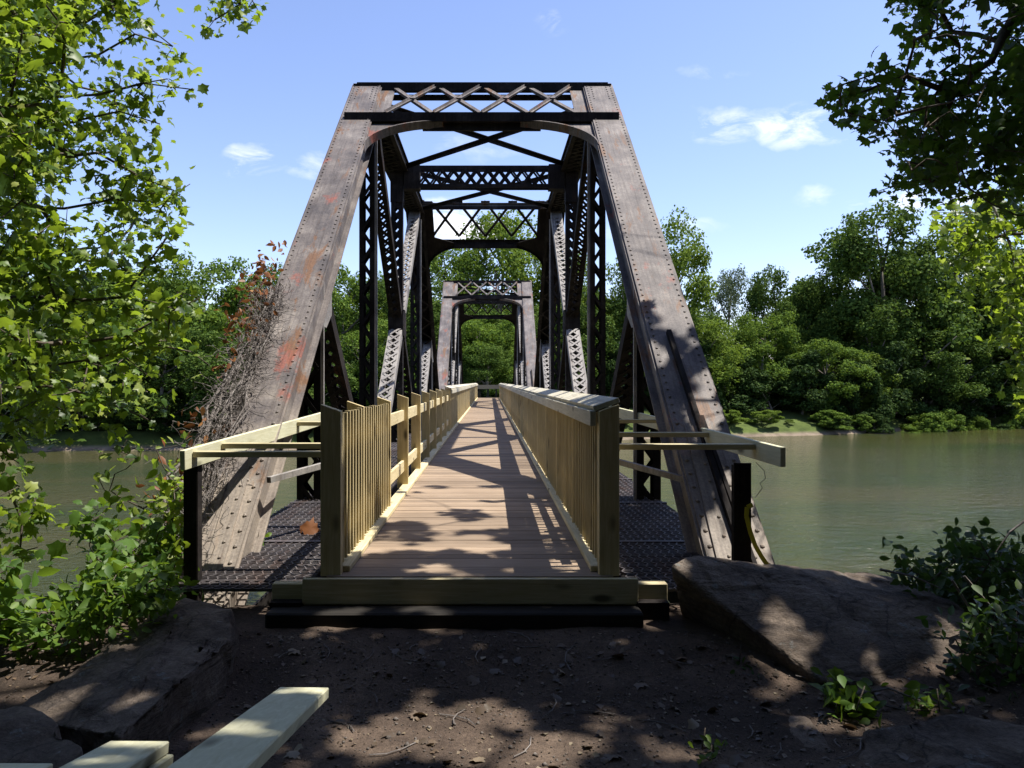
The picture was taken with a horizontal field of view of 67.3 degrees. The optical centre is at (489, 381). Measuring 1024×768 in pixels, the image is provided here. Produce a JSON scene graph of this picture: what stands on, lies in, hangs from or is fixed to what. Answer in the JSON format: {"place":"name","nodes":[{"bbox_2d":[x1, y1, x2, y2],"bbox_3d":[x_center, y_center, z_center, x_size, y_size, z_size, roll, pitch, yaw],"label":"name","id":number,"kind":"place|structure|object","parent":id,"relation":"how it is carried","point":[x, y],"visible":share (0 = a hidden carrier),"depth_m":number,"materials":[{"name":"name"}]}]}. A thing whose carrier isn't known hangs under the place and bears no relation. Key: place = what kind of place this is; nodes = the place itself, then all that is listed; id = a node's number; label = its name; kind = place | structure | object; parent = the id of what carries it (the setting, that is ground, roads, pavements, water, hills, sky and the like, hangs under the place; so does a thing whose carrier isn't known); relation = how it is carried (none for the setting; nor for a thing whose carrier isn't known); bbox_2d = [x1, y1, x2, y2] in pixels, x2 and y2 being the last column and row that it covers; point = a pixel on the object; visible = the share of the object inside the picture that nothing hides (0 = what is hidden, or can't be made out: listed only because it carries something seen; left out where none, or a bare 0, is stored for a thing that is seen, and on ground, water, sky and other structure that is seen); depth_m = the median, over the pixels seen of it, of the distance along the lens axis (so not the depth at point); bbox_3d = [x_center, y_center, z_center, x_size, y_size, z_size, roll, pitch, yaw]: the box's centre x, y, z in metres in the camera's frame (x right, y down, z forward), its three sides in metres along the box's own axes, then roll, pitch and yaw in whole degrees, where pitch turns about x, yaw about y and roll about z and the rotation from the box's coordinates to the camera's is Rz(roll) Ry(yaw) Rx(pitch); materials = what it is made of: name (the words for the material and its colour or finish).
{"place":"outdoors","nodes":[
{"label":"outdoors","id":0,"kind":"place"},
{"bbox_2d":[0,387,1023,767],"bbox_3d":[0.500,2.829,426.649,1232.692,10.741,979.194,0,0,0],"label":"ground","id":1,"kind":"structure","parent":0,"point":[666,635],"depth_m":4.47,"materials":[{"name":"soil"}]},
{"bbox_2d":[0,404,22,435],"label":"bank shrub","id":2,"kind":"object","parent":1,"relation":"on","point":[3,412],"visible":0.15,"depth_m":66.57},
{"bbox_2d":[0,244,51,405],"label":"broadleaf tree","id":3,"kind":"object","parent":1,"relation":"on","point":[5,330],"depth_m":70.80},
{"bbox_2d":[0,554,59,638],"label":"tall weed","id":4,"kind":"object","parent":1,"relation":"on","point":[11,584],"visible":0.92,"depth_m":4.72,"materials":[{"name":"green plant"}]},
{"bbox_2d":[0,706,82,767],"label":"boulder","id":5,"kind":"object","parent":1,"relation":"on","point":[29,734],"visible":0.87,"depth_m":3.38,"materials":[{"name":"stone"}]},
{"bbox_2d":[0,242,132,403],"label":"broadleaf tree","id":6,"kind":"object","parent":1,"relation":"on","point":[84,322],"visible":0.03,"depth_m":73.25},
{"bbox_2d":[31,339,159,430],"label":"broadleaf tree","id":7,"kind":"object","parent":1,"relation":"on","point":[116,419],"visible":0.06,"depth_m":69.43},
{"bbox_2d":[81,416,117,430],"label":"bank shrub","id":8,"kind":"object","parent":1,"relation":"on","point":[107,420],"visible":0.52,"depth_m":68.66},
{"bbox_2d":[0,543,210,665],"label":"bramble bush","id":9,"kind":"object","parent":1,"relation":"on","point":[95,607],"visible":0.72,"depth_m":4.83,"materials":[{"name":"green plant"}]},
{"bbox_2d":[67,497,182,602],"bbox_3d":[-2.794,1.294,5.818,1.033,0.945,1.176,0,0,0],"label":"tall weed","id":10,"kind":"object","parent":1,"relation":"on","point":[108,534],"visible":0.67,"depth_m":5.72,"materials":[{"name":"green plant"}]},
{"bbox_2d":[40,268,211,412],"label":"broadleaf tree","id":11,"kind":"object","parent":1,"relation":"on","point":[143,302],"visible":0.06,"depth_m":73.91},
{"bbox_2d":[21,598,239,754],"bbox_3d":[-2.022,1.893,4.375,0.997,0.815,1.875,0,0,0],"label":"boulder","id":12,"kind":"object","parent":1,"relation":"on","point":[168,678],"visible":0.66,"depth_m":4.16,"materials":[{"name":"stone"}]},
{"bbox_2d":[0,0,267,578],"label":"sycamore tree","id":13,"kind":"object","parent":1,"relation":"on","point":[53,295],"visible":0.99,"depth_m":6.60,"materials":[{"name":"green plant"}]},
{"bbox_2d":[123,411,170,431],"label":"bank shrub","id":14,"kind":"object","parent":1,"relation":"on","point":[158,425],"visible":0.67,"depth_m":68.14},
{"bbox_2d":[92,429,202,577],"bbox_3d":[-2.783,1.380,6.369,0.810,1.951,1.664,0,0,-34],"label":"shrub","id":15,"kind":"object","parent":1,"relation":"on","point":[175,505],"visible":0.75,"depth_m":6.26,"materials":[{"name":"green plant"}]},
{"bbox_2d":[103,324,233,426],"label":"broadleaf tree","id":16,"kind":"object","parent":1,"relation":"on","point":[201,393],"visible":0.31,"depth_m":68.16,"materials":[{"name":"plant"}]},
{"bbox_2d":[161,403,219,432],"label":"bank shrub","id":17,"kind":"object","parent":1,"relation":"on","point":[175,426],"visible":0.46,"depth_m":68.18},
{"bbox_2d":[131,250,256,414],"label":"broadleaf tree","id":18,"kind":"object","parent":1,"relation":"on","point":[217,319],"visible":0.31,"depth_m":75.71,"materials":[{"name":"plant"}]},
{"bbox_2d":[150,330,252,421],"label":"broadleaf tree","id":19,"kind":"object","parent":1,"relation":"on","point":[182,374],"visible":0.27,"depth_m":67.91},
{"bbox_2d":[232,262,283,338],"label":"broadleaf tree","id":20,"kind":"object","parent":1,"relation":"on","point":[256,285],"visible":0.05,"depth_m":94.08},
{"bbox_2d":[308,341,358,406],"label":"broadleaf tree","id":21,"kind":"object","parent":1,"relation":"on","point":[311,389],"visible":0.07,"depth_m":77.30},
{"bbox_2d":[325,356,369,404],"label":"understory tree","id":22,"kind":"object","parent":1,"relation":"on","point":[355,400],"visible":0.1,"depth_m":83.46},
{"bbox_2d":[325,264,387,392],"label":"broadleaf tree","id":23,"kind":"object","parent":1,"relation":"on","point":[342,307],"visible":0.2,"depth_m":88.69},
{"bbox_2d":[339,317,416,406],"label":"broadleaf tree","id":24,"kind":"object","parent":1,"relation":"on","point":[352,340],"visible":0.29,"depth_m":81.59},
{"bbox_2d":[357,275,442,392],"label":"broadleaf tree","id":25,"kind":"object","parent":1,"relation":"on","point":[383,298],"visible":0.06,"depth_m":89.54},
{"bbox_2d":[408,249,485,355],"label":"broadleaf tree","id":26,"kind":"object","parent":1,"relation":"on","point":[467,262],"visible":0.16,"depth_m":97.06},
{"bbox_2d":[390,297,510,388],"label":"broadleaf tree","id":27,"kind":"object","parent":1,"relation":"on","point":[436,310],"visible":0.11,"depth_m":85.27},
{"bbox_2d":[175,82,774,620],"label":"truss bridge","id":28,"kind":"structure","parent":1,"relation":"on","point":[665,360],"depth_m":12.36,"materials":[{"name":"metal"}]},
{"bbox_2d":[117,240,299,610],"bbox_3d":[-2.561,0.310,7.593,1.216,4.256,4.746,0,0,0],"label":"dead vine","id":29,"kind":"object","parent":28,"relation":"attached to","point":[267,312],"visible":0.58,"depth_m":7.94,"materials":[{"name":"brown plant"}]},
{"bbox_2d":[180,412,320,600],"bbox_3d":[-1.782,1.081,7.598,1.103,1.477,4.005,0,0,0],"label":"guard rail","id":30,"kind":"object","parent":28,"relation":"on","point":[193,459],"visible":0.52,"depth_m":5.87,"materials":[{"name":"brown wood"}]},
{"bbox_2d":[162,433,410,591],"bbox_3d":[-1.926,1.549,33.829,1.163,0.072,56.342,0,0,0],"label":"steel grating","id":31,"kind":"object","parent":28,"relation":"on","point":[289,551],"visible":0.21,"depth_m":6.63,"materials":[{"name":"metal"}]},
{"bbox_2d":[299,517,320,534],"bbox_3d":[-1.826,1.459,7.726,0.242,0.181,0.144,0,0,12],"label":"dry leaf","id":32,"kind":"object","parent":31,"relation":"on","point":[309,528],"visible":0.95,"depth_m":7.71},
{"bbox_2d":[265,398,667,629],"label":"wooden walkway","id":33,"kind":"structure","parent":28,"relation":"on","point":[474,532],"depth_m":5.82,"materials":[{"name":"brown wood"}]},
{"bbox_2d":[321,383,477,575],"bbox_3d":[-1.129,0.762,35.786,0.218,1.289,60.462,0,0,0],"label":"timber railing","id":34,"kind":"object","parent":33,"relation":"on","point":[359,503],"visible":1,"depth_m":7.02,"materials":[{"name":"brown wood"}]},
{"bbox_2d":[499,383,619,575],"bbox_3d":[0.839,0.762,35.306,0.218,1.289,59.502,0,0,0],"label":"timber railing","id":35,"kind":"object","parent":33,"relation":"on","point":[570,441],"visible":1,"depth_m":6.76,"materials":[{"name":"brown wood"}]},
{"bbox_2d":[619,472,700,591],"bbox_3d":[1.634,1.549,33.829,1.163,0.072,56.342,0,0,0],"label":"steel grating","id":36,"kind":"object","parent":28,"relation":"on","point":[652,546],"visible":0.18,"depth_m":7.46,"materials":[{"name":"metal"}]},
{"bbox_2d":[609,406,785,561],"bbox_3d":[1.548,1.094,8.700,1.215,1.452,6.204,0,0,0],"label":"guard rail","id":37,"kind":"object","parent":36,"relation":"on","point":[772,454],"visible":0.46,"depth_m":6.05,"materials":[{"name":"brown wood"}]},
{"bbox_2d":[744,503,768,563],"bbox_3d":[2.010,1.163,5.760,0.209,0.509,0.006,0,0,0],"label":"strap","id":38,"kind":"object","parent":37,"relation":"hanging from","point":[752,537],"visible":0.93,"depth_m":5.76,"materials":[{"name":"yellow"}]},
{"bbox_2d":[436,319,514,396],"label":"broadleaf tree","id":39,"kind":"object","parent":1,"relation":"on","point":[480,336],"visible":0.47,"depth_m":81.19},
{"bbox_2d":[452,346,513,397],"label":"broadleaf tree","id":40,"kind":"object","parent":1,"relation":"on","point":[488,360],"visible":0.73,"depth_m":77.99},
{"bbox_2d":[477,385,498,397],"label":"wooden barrier","id":41,"kind":"object","parent":1,"relation":"on","point":[488,387],"visible":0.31,"depth_m":73.90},
{"bbox_2d":[446,210,540,343],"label":"broadleaf tree","id":42,"kind":"object","parent":1,"relation":"on","point":[515,260],"visible":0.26,"depth_m":98.00,"materials":[{"name":"plant"}]},
{"bbox_2d":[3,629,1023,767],"bbox_3d":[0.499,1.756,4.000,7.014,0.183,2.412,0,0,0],"label":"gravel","id":43,"kind":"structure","parent":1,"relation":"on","point":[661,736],"depth_m":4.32,"materials":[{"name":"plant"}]},
{"bbox_2d":[50,641,1006,767],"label":"fallen leaves","id":44,"kind":"object","parent":1,"relation":"on","point":[693,724],"visible":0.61,"depth_m":4.23,"materials":[{"name":"brown plant"}]},
{"bbox_2d":[474,303,598,391],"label":"broadleaf tree","id":45,"kind":"object","parent":1,"relation":"on","point":[583,340],"visible":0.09,"depth_m":87.74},
{"bbox_2d":[530,249,616,358],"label":"broadleaf tree","id":46,"kind":"object","parent":1,"relation":"on","point":[538,270],"visible":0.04,"depth_m":99.22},
{"bbox_2d":[533,281,628,388],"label":"broadleaf tree","id":47,"kind":"object","parent":1,"relation":"on","point":[610,337],"visible":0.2,"depth_m":92.33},
{"bbox_2d":[563,365,611,396],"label":"understory tree","id":48,"kind":"object","parent":1,"relation":"on","point":[597,389],"visible":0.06,"depth_m":90.86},
{"bbox_2d":[229,631,996,767],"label":"twig litter","id":49,"kind":"object","parent":1,"relation":"on","point":[574,710],"visible":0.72,"depth_m":4.16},
{"bbox_2d":[586,258,644,376],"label":"broadleaf tree","id":50,"kind":"object","parent":1,"relation":"on","point":[620,287],"visible":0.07,"depth_m":96.70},
{"bbox_2d":[606,345,632,406],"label":"understory tree","id":51,"kind":"object","parent":1,"relation":"on","point":[611,364],"visible":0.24,"depth_m":90.62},
{"bbox_2d":[608,204,733,375],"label":"broadleaf tree","id":52,"kind":"object","parent":1,"relation":"on","point":[700,292],"visible":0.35,"depth_m":92.64,"materials":[{"name":"plant"}]},
{"bbox_2d":[646,339,722,397],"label":"understory tree","id":53,"kind":"object","parent":1,"relation":"on","point":[705,347],"visible":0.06,"depth_m":90.09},
{"bbox_2d":[688,728,727,764],"bbox_3d":[1.082,1.807,3.706,0.216,0.256,0.284,0,0,0],"label":"weed","id":54,"kind":"object","parent":1,"relation":"on","point":[706,743],"visible":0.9,"depth_m":3.68,"materials":[{"name":"green plant"}]},
{"bbox_2d":[694,311,745,372],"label":"broadleaf tree","id":55,"kind":"object","parent":1,"relation":"on","point":[711,316],"visible":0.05,"depth_m":110.99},
{"bbox_2d":[693,318,754,401],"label":"broadleaf tree","id":56,"kind":"object","parent":1,"relation":"on","point":[706,329],"visible":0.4,"depth_m":89.86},
{"bbox_2d":[701,263,751,388],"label":"willow tree","id":57,"kind":"object","parent":1,"relation":"on","point":[729,289],"visible":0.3,"depth_m":116.65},
{"bbox_2d":[723,410,749,421],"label":"bank shrub","id":58,"kind":"object","parent":1,"relation":"on","point":[735,413],"visible":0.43,"depth_m":83.21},
{"bbox_2d":[710,356,769,407],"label":"understory tree","id":59,"kind":"object","parent":1,"relation":"on","point":[752,372],"visible":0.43,"depth_m":90.92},
{"bbox_2d":[730,644,758,677],"bbox_3d":[1.601,1.861,4.771,0.204,0.484,0.427,0,0,30],"label":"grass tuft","id":60,"kind":"object","parent":1,"relation":"on","point":[737,663],"visible":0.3,"depth_m":4.73,"materials":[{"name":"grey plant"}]},
{"bbox_2d":[722,310,802,391],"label":"broadleaf tree","id":61,"kind":"object","parent":1,"relation":"on","point":[784,339],"visible":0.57,"depth_m":96.13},
{"bbox_2d":[722,368,809,413],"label":"understory tree","id":62,"kind":"object","parent":1,"relation":"on","point":[752,404],"visible":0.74,"depth_m":90.10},
{"bbox_2d":[747,410,784,422],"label":"bank shrub","id":63,"kind":"object","parent":1,"relation":"on","point":[768,418],"visible":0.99,"depth_m":84.66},
{"bbox_2d":[736,264,823,396],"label":"broadleaf tree","id":64,"kind":"object","parent":1,"relation":"on","point":[758,299],"visible":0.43,"depth_m":105.65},
{"bbox_2d":[747,321,850,385],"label":"broadleaf tree","id":65,"kind":"object","parent":1,"relation":"on","point":[831,336],"visible":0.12,"depth_m":101.11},
{"bbox_2d":[765,299,844,353],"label":"broadleaf tree","id":66,"kind":"object","parent":1,"relation":"on","point":[770,312],"visible":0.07,"depth_m":107.61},
{"bbox_2d":[765,349,845,414],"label":"understory tree","id":67,"kind":"object","parent":1,"relation":"on","point":[813,393],"visible":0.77,"depth_m":89.96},
{"bbox_2d":[789,716,833,752],"bbox_3d":[1.541,1.982,3.850,0.371,0.359,0.696,0,0,0],"label":"boulder","id":68,"kind":"object","parent":1,"relation":"on","point":[815,740],"visible":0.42,"depth_m":3.94,"materials":[{"name":"stone"}]},
{"bbox_2d":[770,338,880,410],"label":"broadleaf tree","id":69,"kind":"object","parent":1,"relation":"on","point":[804,348],"visible":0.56,"depth_m":90.30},
{"bbox_2d":[806,409,853,429],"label":"bank shrub","id":70,"kind":"object","parent":1,"relation":"on","point":[826,419],"visible":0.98,"depth_m":86.11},
{"bbox_2d":[672,555,989,685],"bbox_3d":[2.351,1.785,5.253,1.988,1.091,1.611,0,0,-20],"label":"boulder","id":71,"kind":"object","parent":1,"relation":"on","point":[857,626],"visible":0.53,"depth_m":5.08,"materials":[{"name":"stone"}]},
{"bbox_2d":[879,568,939,587],"bbox_3d":[2.732,1.280,5.000,0.393,0.131,0.017,0,0,0],"label":"dry cane","id":72,"kind":"object","parent":71,"relation":"on","point":[890,571],"visible":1,"depth_m":5.00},
{"bbox_2d":[823,419,853,429],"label":"bank shrub","id":73,"kind":"object","parent":1,"relation":"on","point":[837,423],"visible":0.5,"depth_m":86.71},
{"bbox_2d":[792,261,890,346],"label":"broadleaf tree","id":74,"kind":"object","parent":1,"relation":"on","point":[841,282],"visible":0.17,"depth_m":105.87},
{"bbox_2d":[808,666,886,727],"bbox_3d":[1.952,1.778,4.230,0.419,0.389,0.513,0,0,43],"label":"weed","id":75,"kind":"object","parent":1,"relation":"on","point":[841,694],"visible":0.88,"depth_m":4.19,"materials":[{"name":"green plant"}]},
{"bbox_2d":[822,351,903,414],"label":"broadleaf tree","id":76,"kind":"object","parent":1,"relation":"on","point":[868,397],"visible":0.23,"depth_m":92.93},
{"bbox_2d":[829,354,898,420],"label":"understory tree","id":77,"kind":"object","parent":1,"relation":"on","point":[884,405],"visible":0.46,"depth_m":90.14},
{"bbox_2d":[848,414,879,432],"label":"bank shrub","id":78,"kind":"object","parent":1,"relation":"on","point":[864,419],"visible":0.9,"depth_m":87.58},
{"bbox_2d":[798,297,932,402],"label":"broadleaf tree","id":79,"kind":"object","parent":1,"relation":"on","point":[877,327],"visible":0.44,"depth_m":96.41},
{"bbox_2d":[853,408,895,433],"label":"bank shrub","id":80,"kind":"object","parent":1,"relation":"on","point":[881,421],"visible":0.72,"depth_m":87.77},
{"bbox_2d":[777,198,986,374],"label":"broadleaf tree","id":81,"kind":"object","parent":1,"relation":"on","point":[852,246],"visible":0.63,"depth_m":98.39,"materials":[{"name":"plant"}]},
{"bbox_2d":[855,687,919,700],"bbox_3d":[2.226,1.756,4.300,0.451,0.099,0.017,0,0,0],"label":"dry cane","id":82,"kind":"object","parent":1,"relation":"on","point":[877,690],"visible":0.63,"depth_m":4.29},
{"bbox_2d":[864,341,937,417],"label":"understory tree","id":83,"kind":"object","parent":1,"relation":"on","point":[900,396],"visible":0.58,"depth_m":92.30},
{"bbox_2d":[900,425,930,432],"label":"bank shrub","id":84,"kind":"object","parent":1,"relation":"on","point":[920,429],"visible":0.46,"depth_m":90.03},
{"bbox_2d":[814,0,1023,227],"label":"shade tree","id":85,"kind":"object","parent":1,"relation":"on","point":[945,165],"visible":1,"depth_m":7.24,"materials":[{"name":"green plant"}]},
{"bbox_2d":[881,680,964,716],"bbox_3d":[2.479,1.832,4.368,0.368,0.290,0.415,0,0,0],"label":"weed","id":86,"kind":"object","parent":1,"relation":"on","point":[914,686],"visible":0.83,"depth_m":4.32,"materials":[{"name":"green plant"}]},
{"bbox_2d":[899,412,950,431],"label":"bank shrub","id":87,"kind":"object","parent":1,"relation":"on","point":[928,421],"visible":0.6,"depth_m":90.77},
{"bbox_2d":[894,380,960,416],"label":"understory tree","id":88,"kind":"object","parent":1,"relation":"on","point":[937,397],"visible":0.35,"depth_m":96.27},
{"bbox_2d":[907,408,966,430],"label":"bank shrub","id":89,"kind":"object","parent":1,"relation":"on","point":[948,415],"visible":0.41,"depth_m":91.61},
{"bbox_2d":[858,714,1023,767],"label":"boulder","id":90,"kind":"object","parent":1,"relation":"on","point":[956,741],"visible":0.98,"depth_m":3.75,"materials":[{"name":"stone"}]},
{"bbox_2d":[878,320,1006,413],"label":"broadleaf tree","id":91,"kind":"object","parent":1,"relation":"on","point":[959,388],"visible":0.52,"depth_m":95.78,"materials":[{"name":"plant"}]},
{"bbox_2d":[879,516,1023,618],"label":"evergreen shrub","id":92,"kind":"object","parent":1,"relation":"on","point":[984,568],"visible":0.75,"depth_m":5.60,"materials":[{"name":"green plant"}]},
{"bbox_2d":[887,235,1021,398],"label":"broadleaf tree","id":93,"kind":"object","parent":1,"relation":"on","point":[980,363],"visible":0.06,"depth_m":104.13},
{"bbox_2d":[912,321,1023,417],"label":"broadleaf tree","id":94,"kind":"object","parent":1,"relation":"on","point":[1009,395],"visible":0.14,"depth_m":98.29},
{"bbox_2d":[914,576,1023,701],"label":"bramble bush","id":95,"kind":"object","parent":1,"relation":"on","point":[1000,649],"visible":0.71,"depth_m":4.60,"materials":[{"name":"green plant"}]},
{"bbox_2d":[934,373,1004,419],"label":"understory tree","id":96,"kind":"object","parent":1,"relation":"on","point":[973,410],"visible":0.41,"depth_m":97.92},
{"bbox_2d":[927,30,1023,423],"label":"sycamore tree","id":97,"kind":"object","parent":1,"relation":"on","point":[972,224],"visible":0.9,"depth_m":11.20,"materials":[{"name":"green plant"}]},
{"bbox_2d":[965,415,995,429],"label":"bank shrub","id":98,"kind":"object","parent":1,"relation":"on","point":[978,423],"visible":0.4,"depth_m":94.65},
{"bbox_2d":[959,241,1022,375],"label":"broadleaf tree","id":99,"kind":"object","parent":1,"relation":"on","point":[983,305],"visible":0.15,"depth_m":102.23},
{"bbox_2d":[978,352,1023,417],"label":"understory tree","id":100,"kind":"object","parent":1,"relation":"on","point":[1008,382],"visible":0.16,"depth_m":101.54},
{"bbox_2d":[1000,408,1023,427],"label":"bank shrub","id":101,"kind":"object","parent":1,"relation":"on","point":[1004,418],"visible":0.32,"depth_m":97.24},
{"bbox_3d":[-1.125,1.343,1.194,1.250,1.031,0.640,0,0,0],"label":"sawhorse","id":102,"kind":"object","parent":1,"relation":"on","visible":0},
{"bbox_2d":[0,763,52,767],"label":"plank","id":103,"kind":"object","parent":102,"relation":"on","point":[26,765],"visible":1,"depth_m":2.48,"materials":[{"name":"brown wood"}]},
{"bbox_2d":[147,754,172,767],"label":"plank","id":104,"kind":"object","parent":102,"relation":"on","point":[166,761],"visible":0.24,"depth_m":2.36,"materials":[{"name":"brown wood"}]},
{"bbox_2d":[59,741,168,767],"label":"plank","id":105,"kind":"object","parent":104,"relation":"on","point":[127,754],"visible":1,"depth_m":2.26,"materials":[{"name":"brown wood"}]},
{"bbox_2d":[167,687,328,767],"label":"plank","id":106,"kind":"object","parent":102,"relation":"on","point":[260,733],"visible":1,"depth_m":2.17,"materials":[{"name":"brown wood"}]},
{"bbox_2d":[0,428,1023,614],"bbox_3d":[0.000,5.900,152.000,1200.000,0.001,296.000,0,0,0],"label":"river water","id":107,"kind":"structure","parent":0,"point":[842,503],"depth_m":40.90,"materials":[{"name":"liquid"}]},
{"bbox_2d":[0,0,1023,357],"label":"sky","id":108,"kind":"structure","parent":0,"point":[716,99],"materials":[{"name":"blue"}]},
{"bbox_3d":[-0.145,5.580,33.780,7.000,5.640,1.900,0,0,0],"label":"stone pier","id":109,"kind":"object","parent":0,"visible":0},
{"bbox_2d":[437,280,535,390],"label":"truss bridge","id":110,"kind":"structure","parent":109,"relation":"on","point":[453,317],"depth_m":43.20,"materials":[{"name":"black metal"}]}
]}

